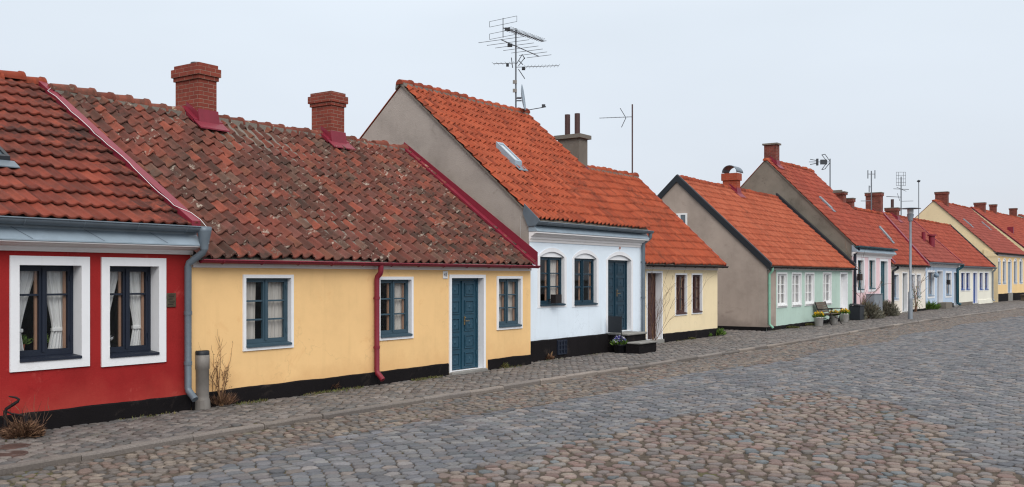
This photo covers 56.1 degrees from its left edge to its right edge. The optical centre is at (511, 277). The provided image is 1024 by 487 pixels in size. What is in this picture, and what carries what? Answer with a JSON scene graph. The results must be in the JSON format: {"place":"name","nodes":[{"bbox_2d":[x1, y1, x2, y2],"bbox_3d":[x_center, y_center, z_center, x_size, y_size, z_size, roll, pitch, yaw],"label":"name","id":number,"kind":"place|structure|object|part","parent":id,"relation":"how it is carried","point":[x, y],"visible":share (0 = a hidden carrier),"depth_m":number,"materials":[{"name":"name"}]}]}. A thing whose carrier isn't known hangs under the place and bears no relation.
{"place":"outdoors","nodes":[
{"label":"outdoors","id":0,"kind":"place"},
{"bbox_2d":[5,345,742,462],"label":"pavement","id":1,"kind":"structure","parent":0,"point":[235,417],"depth_m":12.66,"materials":[{"name":"stone"}]},
{"bbox_2d":[0,450,27,457],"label":"drain cover","id":2,"kind":"object","parent":1,"relation":"on","point":[14,453],"visible":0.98,"depth_m":10.36,"materials":[{"name":"metal"}]},
{"bbox_2d":[0,443,30,449],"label":"drain cover","id":3,"kind":"object","parent":1,"relation":"on","point":[13,446],"visible":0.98,"depth_m":10.77,"materials":[{"name":"metal"}]},
{"bbox_2d":[0,323,1023,486],"bbox_3d":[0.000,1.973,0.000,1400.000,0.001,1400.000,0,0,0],"label":"ground","id":4,"kind":"structure","parent":0,"point":[644,457],"depth_m":10.42,"materials":[{"name":"grey stone"}]},
{"bbox_2d":[0,70,211,429],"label":"terraced house","id":5,"kind":"structure","parent":4,"relation":"on","point":[101,241],"depth_m":12.94,"materials":[{"name":"red paint"}]},
{"bbox_2d":[21,334,31,348],"bbox_3d":[-6.276,0.841,12.223,0.224,0.296,0.281,0,0,35],"label":"potted plant","id":6,"kind":"object","parent":5,"relation":"in","point":[24,339],"visible":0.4,"depth_m":12.24,"materials":[{"name":"green plant"}]},
{"bbox_2d":[9,255,89,371],"bbox_3d":[-5.947,0.441,12.216,0.350,1.427,1.040,0,0,35],"label":"window","id":7,"kind":"structure","parent":5,"relation":"in","point":[53,285],"depth_m":12.24,"materials":[{"name":"blue paint"}]},
{"bbox_2d":[101,257,165,366],"bbox_3d":[-5.269,0.454,13.181,0.350,1.454,0.979,0,0,35],"label":"window","id":8,"kind":"structure","parent":5,"relation":"in","point":[133,275],"depth_m":13.23,"materials":[{"name":"blue paint"}]},
{"bbox_2d":[167,293,175,306],"bbox_3d":[-4.816,0.317,13.572,0.020,0.200,0.150,0,0,35],"label":"wall plaque","id":9,"kind":"object","parent":5,"relation":"attached to","point":[171,299],"depth_m":13.56,"materials":[{"name":"brown metal"}]},
{"bbox_2d":[48,61,539,409],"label":"terraced house","id":10,"kind":"structure","parent":4,"relation":"on","point":[334,252],"depth_m":17.34,"materials":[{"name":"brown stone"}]},
{"bbox_2d":[242,275,293,350],"bbox_3d":[-3.878,0.536,15.079,0.246,1.170,1.019,0,0,34],"label":"window","id":11,"kind":"structure","parent":10,"relation":"in","point":[274,288],"depth_m":15.11,"materials":[{"name":"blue wood"}]},
{"bbox_2d":[380,277,413,340],"bbox_3d":[-2.186,0.552,17.546,0.246,1.145,0.963,0,0,34],"label":"window","id":12,"kind":"structure","parent":10,"relation":"in","point":[397,287],"depth_m":17.73,"materials":[{"name":"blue wood"}]},
{"bbox_2d":[443,271,447,278],"bbox_3d":[-1.296,-0.056,18.695,0.018,0.150,0.150,0,0,35],"label":"house number sign","id":13,"kind":"object","parent":10,"relation":"attached to","point":[445,274],"visible":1,"depth_m":18.69,"materials":[{"name":"white paint"}]},
{"bbox_2d":[449,274,487,374],"bbox_3d":[-0.939,0.948,19.317,0.280,2.024,1.201,0,0,34],"label":"door","id":14,"kind":"structure","parent":10,"relation":"in","point":[463,292],"depth_m":19.43,"materials":[{"name":"blue paint"}]},
{"bbox_2d":[496,276,522,329],"bbox_3d":[-0.116,0.532,20.554,0.243,1.133,0.952,0,0,34],"label":"window","id":15,"kind":"structure","parent":10,"relation":"in","point":[506,286],"depth_m":20.59,"materials":[{"name":"blue wood"}]},
{"bbox_2d":[359,79,657,361],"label":"terraced house","id":16,"kind":"structure","parent":4,"relation":"on","point":[558,207],"depth_m":23.98,"materials":[{"name":"orange tile"}]},
{"bbox_2d":[479,16,559,107],"bbox_3d":[0.415,-6.106,28.155,1.654,2.726,2.512,0,0,38],"label":"tv aerial","id":17,"kind":"object","parent":16,"relation":"attached to","point":[515,32],"visible":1,"depth_m":28.11,"materials":[{"name":"metal"}]},
{"bbox_2d":[516,84,545,110],"bbox_3d":[0.500,-5.273,28.005,0.804,0.774,0.649,0,0,34],"label":"satellite dish","id":18,"kind":"object","parent":17,"relation":"attached to","point":[522,97],"visible":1,"depth_m":28.09,"materials":[{"name":"metal"}]},
{"bbox_2d":[537,248,566,307],"bbox_3d":[0.879,-0.005,22.630,0.266,1.409,1.255,0,0,35],"label":"window","id":19,"kind":"structure","parent":16,"relation":"in","point":[552,273],"depth_m":22.75,"materials":[{"name":"teal paint"}]},
{"bbox_2d":[548,294,561,302],"bbox_3d":[0.970,0.494,22.530,0.300,0.208,0.260,0,0,35],"label":"window mirror","id":20,"kind":"object","parent":16,"relation":"attached to","point":[556,298],"depth_m":22.40,"materials":[{"name":"black metal"}]},
{"bbox_2d":[572,249,598,306],"bbox_3d":[1.777,0.009,23.857,0.210,1.424,1.275,0,0,35],"label":"window","id":21,"kind":"structure","parent":16,"relation":"in","point":[580,302],"depth_m":23.92,"materials":[{"name":"teal paint"}]},
{"bbox_2d":[606,251,632,332],"bbox_3d":[2.758,0.363,25.308,0.200,2.118,1.464,0,0,35],"label":"door","id":22,"kind":"structure","parent":16,"relation":"in","point":[616,267],"depth_m":25.41,"materials":[{"name":"teal paint"}]},
{"bbox_2d":[0,308,1023,486],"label":"edge cobbles","id":23,"kind":"object","parent":4,"relation":"on","point":[556,391],"visible":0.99,"depth_m":13.61,"materials":[{"name":"grey stone"}]},
{"bbox_2d":[0,300,1023,464],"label":"pavement setts","id":24,"kind":"structure","parent":4,"relation":"on","point":[60,441],"depth_m":16.03,"materials":[{"name":"grey stone"}]},
{"bbox_2d":[3,396,27,428],"bbox_3d":[-5.951,1.662,11.515,0.282,0.497,0.060,0,0,-11],"label":"iron ornament","id":25,"kind":"object","parent":24,"relation":"on","point":[24,417],"visible":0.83,"depth_m":11.50,"materials":[{"name":"black metal"}]},
{"bbox_2d":[0,397,49,438],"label":"dry shrub","id":26,"kind":"object","parent":24,"relation":"on","point":[32,429],"visible":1,"depth_m":11.41,"materials":[{"name":"brown plant"}]},
{"bbox_2d":[195,350,210,409],"bbox_3d":[-4.507,1.484,13.967,0.236,0.852,0.242,0,0,-17],"label":"bollard","id":27,"kind":"object","parent":24,"relation":"on","point":[202,366],"visible":0.96,"depth_m":13.88,"materials":[{"name":"grey metal"}]},
{"bbox_2d":[198,329,238,405],"bbox_3d":[-4.404,1.273,14.218,0.740,1.261,0.564,0,0,-26],"label":"bare shrub","id":28,"kind":"object","parent":24,"relation":"on","point":[222,400],"visible":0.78,"depth_m":14.19,"materials":[{"name":"brown plant"}]},
{"bbox_2d":[121,329,780,420],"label":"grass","id":29,"kind":"structure","parent":24,"relation":"on","point":[343,388],"depth_m":16.02,"materials":[{"name":"green plant"}]},
{"bbox_2d":[546,352,554,358],"bbox_3d":[0.865,1.804,22.266,0.286,0.198,0.288,0,0,0],"label":"weed","id":30,"kind":"object","parent":24,"relation":"on","point":[550,356],"visible":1,"depth_m":22.23,"materials":[{"name":"brown plant"}]},
{"bbox_2d":[610,335,627,352],"bbox_3d":[2.712,1.673,24.351,0.486,0.454,0.507,0,0,0],"label":"flower pot","id":31,"kind":"object","parent":24,"relation":"on","point":[618,348],"visible":0.99,"depth_m":24.25,"materials":[{"name":"black plastic"}]},
{"bbox_2d":[645,259,717,340],"bbox_3d":[4.167,0.611,27.532,3.677,2.587,1.604,0,0,4],"label":"climbing rose","id":32,"kind":"object","parent":24,"relation":"on","point":[652,331],"visible":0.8,"depth_m":27.40,"materials":[{"name":"brown plant"}]},
{"bbox_2d":[715,327,726,335],"bbox_3d":[6.731,1.754,31.491,0.660,0.292,0.478,0,0,0],"label":"weed","id":33,"kind":"object","parent":24,"relation":"on","point":[719,331],"visible":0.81,"depth_m":31.39,"materials":[{"name":"green plant"}]},
{"bbox_2d":[812,310,825,325],"bbox_3d":[12.087,1.582,37.748,0.578,0.635,0.561,0,0,0],"label":"flower pot","id":34,"kind":"object","parent":24,"relation":"on","point":[818,317],"visible":1,"depth_m":37.62,"materials":[{"name":"grey concrete"}]},
{"bbox_2d":[814,301,841,324],"bbox_3d":[12.903,1.437,39.132,0.741,0.949,1.478,0,0,34],"label":"park bench","id":35,"kind":"object","parent":24,"relation":"on","point":[822,306],"visible":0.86,"depth_m":39.16,"materials":[{"name":"grey wood"}]},
{"bbox_2d":[830,310,838,323],"bbox_3d":[13.359,1.602,39.855,0.540,0.597,0.555,0,0,0],"label":"flower pot","id":36,"kind":"object","parent":24,"relation":"on","point":[833,320],"visible":0.69,"depth_m":39.72,"materials":[{"name":"grey concrete"}]},
{"bbox_2d":[839,308,849,321],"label":"flower pot","id":37,"kind":"object","parent":24,"relation":"on","point":[844,314],"visible":0.94,"depth_m":41.29,"materials":[{"name":"grey concrete"}]},
{"bbox_2d":[850,303,864,319],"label":"refuse box","id":38,"kind":"object","parent":24,"relation":"on","point":[857,312],"visible":0.99,"depth_m":43.13,"materials":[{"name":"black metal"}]},
{"bbox_2d":[845,243,890,304],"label":"climbing rose","id":39,"kind":"object","parent":24,"relation":"on","point":[864,286],"visible":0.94,"depth_m":43.23,"materials":[{"name":"brown plant"}]},
{"bbox_2d":[861,298,886,318],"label":"lavender bush","id":40,"kind":"object","parent":24,"relation":"on","point":[874,311],"visible":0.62,"depth_m":44.59,"materials":[{"name":"grey plant"}]},
{"bbox_2d":[865,294,882,316],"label":"utility cabinet","id":41,"kind":"object","parent":24,"relation":"on","point":[875,298],"visible":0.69,"depth_m":45.09,"materials":[{"name":"metal"}]},
{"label":"cabinet door","id":42,"kind":"part","parent":41,"relation":"part of","materials":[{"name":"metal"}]},
{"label":"cabinet door","id":43,"kind":"part","parent":41,"relation":"part of","materials":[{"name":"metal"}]},
{"bbox_2d":[900,207,920,318],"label":"street lamp","id":44,"kind":"object","parent":24,"relation":"on","point":[910,212],"visible":0.98,"depth_m":44.13,"materials":[{"name":"metal"}]},
{"bbox_2d":[912,267,932,311],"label":"climbing rose","id":45,"kind":"object","parent":24,"relation":"on","point":[916,303],"visible":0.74,"depth_m":53.66,"materials":[{"name":"brown plant"}]},
{"bbox_2d":[925,300,940,309],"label":"green bush","id":46,"kind":"object","parent":24,"relation":"on","point":[932,305],"visible":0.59,"depth_m":56.68,"materials":[{"name":"green plant"}]},
{"bbox_2d":[0,307,1023,475],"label":"kerb","id":47,"kind":"structure","parent":4,"relation":"on","point":[23,466],"depth_m":13.60,"materials":[{"name":"stone"}]},
{"bbox_2d":[140,320,1023,486],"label":"road setts","id":48,"kind":"structure","parent":4,"relation":"on","point":[836,365],"depth_m":13.09,"materials":[{"name":"grey stone"}]},
{"bbox_2d":[554,113,728,343],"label":"terraced house","id":49,"kind":"structure","parent":4,"relation":"on","point":[687,249],"depth_m":29.95,"materials":[{"name":"orange tile"}]},
{"bbox_2d":[605,104,632,172],"bbox_3d":[3.604,-4.715,33.261,1.179,2.589,0.397,0,0,0],"label":"tv aerial","id":50,"kind":"object","parent":49,"relation":"on","point":[632,131],"visible":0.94,"depth_m":33.24,"materials":[{"name":"grey paint"}]},
{"bbox_2d":[646,271,663,343],"bbox_3d":[4.051,0.881,27.851,0.340,2.157,1.030,0,0,35],"label":"door","id":51,"kind":"structure","parent":49,"relation":"in","point":[649,283],"depth_m":28.08,"materials":[{"name":"brown paint"}]},
{"bbox_2d":[675,273,686,315],"bbox_3d":[5.111,0.507,29.294,0.180,1.288,0.846,0,0,35],"label":"window","id":52,"kind":"structure","parent":49,"relation":"in","point":[677,275],"depth_m":29.29,"materials":[{"name":"brown paint"}]},
{"bbox_2d":[691,273,702,313],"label":"window","id":53,"kind":"structure","parent":49,"relation":"in","point":[695,277],"depth_m":30.36,"materials":[{"name":"brown paint"}]},
{"bbox_2d":[400,391,1023,486],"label":"road cobbles","id":54,"kind":"object","parent":4,"relation":"on","point":[782,426],"visible":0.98,"depth_m":10.63,"materials":[{"name":"grey stone"}]},
{"bbox_2d":[657,165,857,330],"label":"terraced house","id":55,"kind":"structure","parent":4,"relation":"on","point":[788,264],"depth_m":36.49,"materials":[{"name":"orange tile"}]},
{"bbox_2d":[676,213,686,224],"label":"gable window","id":56,"kind":"structure","parent":55,"relation":"in","point":[683,216],"depth_m":36.13,"materials":[{"name":"white paint"}]},
{"bbox_2d":[777,272,787,307],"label":"window","id":57,"kind":"structure","parent":55,"relation":"in","point":[780,298],"depth_m":35.87,"materials":[{"name":"white paint"}]},
{"bbox_2d":[791,272,801,306],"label":"window","id":58,"kind":"structure","parent":55,"relation":"in","point":[794,303],"depth_m":37.15,"materials":[{"name":"white paint"}]},
{"bbox_2d":[805,272,814,305],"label":"window","id":59,"kind":"structure","parent":55,"relation":"in","point":[808,275],"depth_m":38.54,"materials":[{"name":"white paint"}]},
{"bbox_2d":[823,272,831,304],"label":"window","id":60,"kind":"structure","parent":55,"relation":"in","point":[825,274],"depth_m":40.77,"materials":[{"name":"white paint"}]},
{"bbox_2d":[840,272,848,320],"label":"door","id":61,"kind":"structure","parent":55,"relation":"in","point":[841,273],"depth_m":43.01,"materials":[{"name":"white paint"}]},
{"bbox_2d":[740,142,897,314],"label":"terraced house","id":62,"kind":"structure","parent":4,"relation":"on","point":[809,195],"depth_m":46.42,"materials":[{"name":"orange tile"}]},
{"bbox_2d":[810,154,830,186],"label":"tv aerial","id":63,"kind":"object","parent":62,"relation":"on","point":[821,162],"visible":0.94,"depth_m":54.34,"materials":[{"name":"metal"}]},
{"bbox_2d":[857,274,862,279],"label":"window mirror","id":64,"kind":"object","parent":62,"relation":"attached to","point":[859,276],"depth_m":44.42,"materials":[{"name":"black metal"}]},
{"bbox_2d":[856,257,864,292],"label":"window","id":65,"kind":"structure","parent":62,"relation":"in","point":[858,259],"depth_m":45.45,"materials":[{"name":"teal paint"}]},
{"bbox_2d":[868,257,875,291],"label":"window","id":66,"kind":"structure","parent":62,"relation":"in","point":[869,259],"depth_m":47.04,"materials":[{"name":"teal paint"}]},
{"bbox_2d":[880,258,887,300],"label":"door","id":67,"kind":"structure","parent":62,"relation":"in","point":[881,260],"depth_m":48.64,"materials":[{"name":"teal paint"}]},
{"bbox_2d":[833,190,930,312],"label":"terraced house","id":68,"kind":"structure","parent":4,"relation":"on","point":[885,226],"depth_m":53.61,"materials":[{"name":"tile"}]},
{"bbox_2d":[867,170,874,209],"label":"tv aerial","id":69,"kind":"object","parent":68,"relation":"on","point":[871,185],"visible":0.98,"depth_m":55.61,"materials":[{"name":"metal"}]},
{"bbox_2d":[894,273,898,300],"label":"window","id":70,"kind":"structure","parent":68,"relation":"in","point":[895,299],"depth_m":51.31,"materials":[{"name":"blue paint"}]},
{"bbox_2d":[902,272,907,312],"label":"door","id":71,"kind":"structure","parent":68,"relation":"in","point":[902,272],"depth_m":52.30,"materials":[{"name":"green paint"}]},
{"bbox_2d":[916,273,920,298],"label":"window","id":72,"kind":"structure","parent":68,"relation":"in","point":[917,274],"depth_m":55.08,"materials":[{"name":"blue paint"}]},
{"bbox_2d":[883,299,901,315],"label":"lavender bush","id":73,"kind":"object","parent":4,"relation":"on","point":[890,308],"visible":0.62,"depth_m":47.58,"materials":[{"name":"grey plant"}]},
{"bbox_2d":[864,192,964,309],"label":"terraced house","id":74,"kind":"structure","parent":4,"relation":"on","point":[944,262],"depth_m":60.53,"materials":[{"name":"tile"}]},
{"bbox_2d":[886,172,908,215],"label":"tv aerial","id":75,"kind":"object","parent":74,"relation":"on","point":[901,182],"visible":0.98,"depth_m":63.77,"materials":[{"name":"metal"}]},
{"bbox_2d":[927,270,934,298],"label":"window","id":76,"kind":"structure","parent":74,"relation":"in","point":[929,279],"depth_m":58.42,"materials":[{"name":"blue paint"}]},
{"bbox_2d":[937,270,942,302],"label":"door","id":77,"kind":"structure","parent":74,"relation":"in","point":[937,270],"depth_m":59.92,"materials":[{"name":"blue paint"}]},
{"bbox_2d":[945,271,951,297],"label":"window","id":78,"kind":"structure","parent":74,"relation":"in","point":[947,295],"depth_m":61.62,"materials":[{"name":"blue paint"}]},
{"bbox_2d":[813,344,1023,477],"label":"road setts","id":79,"kind":"structure","parent":4,"relation":"on","point":[984,389],"depth_m":15.85,"materials":[{"name":"grey stone"}]},
{"bbox_2d":[913,218,997,305],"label":"terraced house","id":80,"kind":"structure","parent":4,"relation":"on","point":[976,278],"depth_m":69.58,"materials":[{"name":"tile"}]},
{"bbox_2d":[917,180,919,217],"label":"tv aerial","id":81,"kind":"object","parent":80,"relation":"on","point":[918,181],"visible":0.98,"depth_m":68.02,"materials":[{"name":"metal"}]},
{"bbox_2d":[960,272,964,290],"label":"window","id":82,"kind":"structure","parent":80,"relation":"in","point":[961,273],"depth_m":66.00,"materials":[{"name":"paint"}]},
{"bbox_2d":[966,272,969,290],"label":"window","id":83,"kind":"structure","parent":80,"relation":"in","point":[967,289],"depth_m":66.96,"materials":[{"name":"paint"}]},
{"bbox_2d":[973,272,977,304],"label":"door","id":84,"kind":"structure","parent":80,"relation":"in","point":[973,272],"depth_m":69.22,"materials":[{"name":"paint"}]},
{"bbox_2d":[979,272,983,290],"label":"window","id":85,"kind":"structure","parent":80,"relation":"in","point":[980,289],"depth_m":70.47,"materials":[{"name":"paint"}]},
{"bbox_2d":[984,272,988,290],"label":"window","id":86,"kind":"structure","parent":80,"relation":"in","point":[985,273],"depth_m":72.19,"materials":[{"name":"paint"}]},
{"bbox_2d":[915,191,1023,301],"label":"terraced house","id":87,"kind":"structure","parent":4,"relation":"on","point":[1000,251],"depth_m":78.47,"materials":[{"name":"tile"}]},
{"bbox_2d":[998,258,1000,284],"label":"window","id":88,"kind":"structure","parent":87,"relation":"in","point":[998,258],"depth_m":76.80,"materials":[{"name":"blue paint"}]},
{"bbox_2d":[1003,258,1005,284],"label":"window","id":89,"kind":"structure","parent":87,"relation":"in","point":[1004,259],"depth_m":78.47,"materials":[{"name":"blue paint"}]},
{"bbox_2d":[1008,258,1012,300],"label":"door","id":90,"kind":"structure","parent":87,"relation":"in","point":[1010,295],"depth_m":79.81,"materials":[{"name":"blue paint"}]},
{"bbox_2d":[1014,258,1016,283],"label":"window","id":91,"kind":"structure","parent":87,"relation":"in","point":[1015,259],"depth_m":81.86,"materials":[{"name":"blue paint"}]},
{"bbox_2d":[1019,258,1022,283],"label":"window","id":92,"kind":"structure","parent":87,"relation":"in","point":[1020,260],"depth_m":83.62,"materials":[{"name":"blue paint"}]},
{"bbox_2d":[970,202,1023,250],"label":"terraced house","id":93,"kind":"structure","parent":4,"relation":"on","point":[1010,228],"depth_m":92.68,"materials":[{"name":"tile"}]},
{"bbox_2d":[1000,316,1023,320],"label":"road setts","id":94,"kind":"structure","parent":4,"relation":"on","point":[1019,318],"depth_m":45.95,"materials":[{"name":"grey stone"}]},
{"bbox_2d":[1009,208,1023,217],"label":"terraced house","id":95,"kind":"structure","parent":4,"relation":"on","point":[1012,211],"depth_m":118.99,"materials":[{"name":"red brick"}]},
{"bbox_2d":[0,0,1023,217],"label":"sky","id":96,"kind":"structure","parent":0,"point":[931,91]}
]}

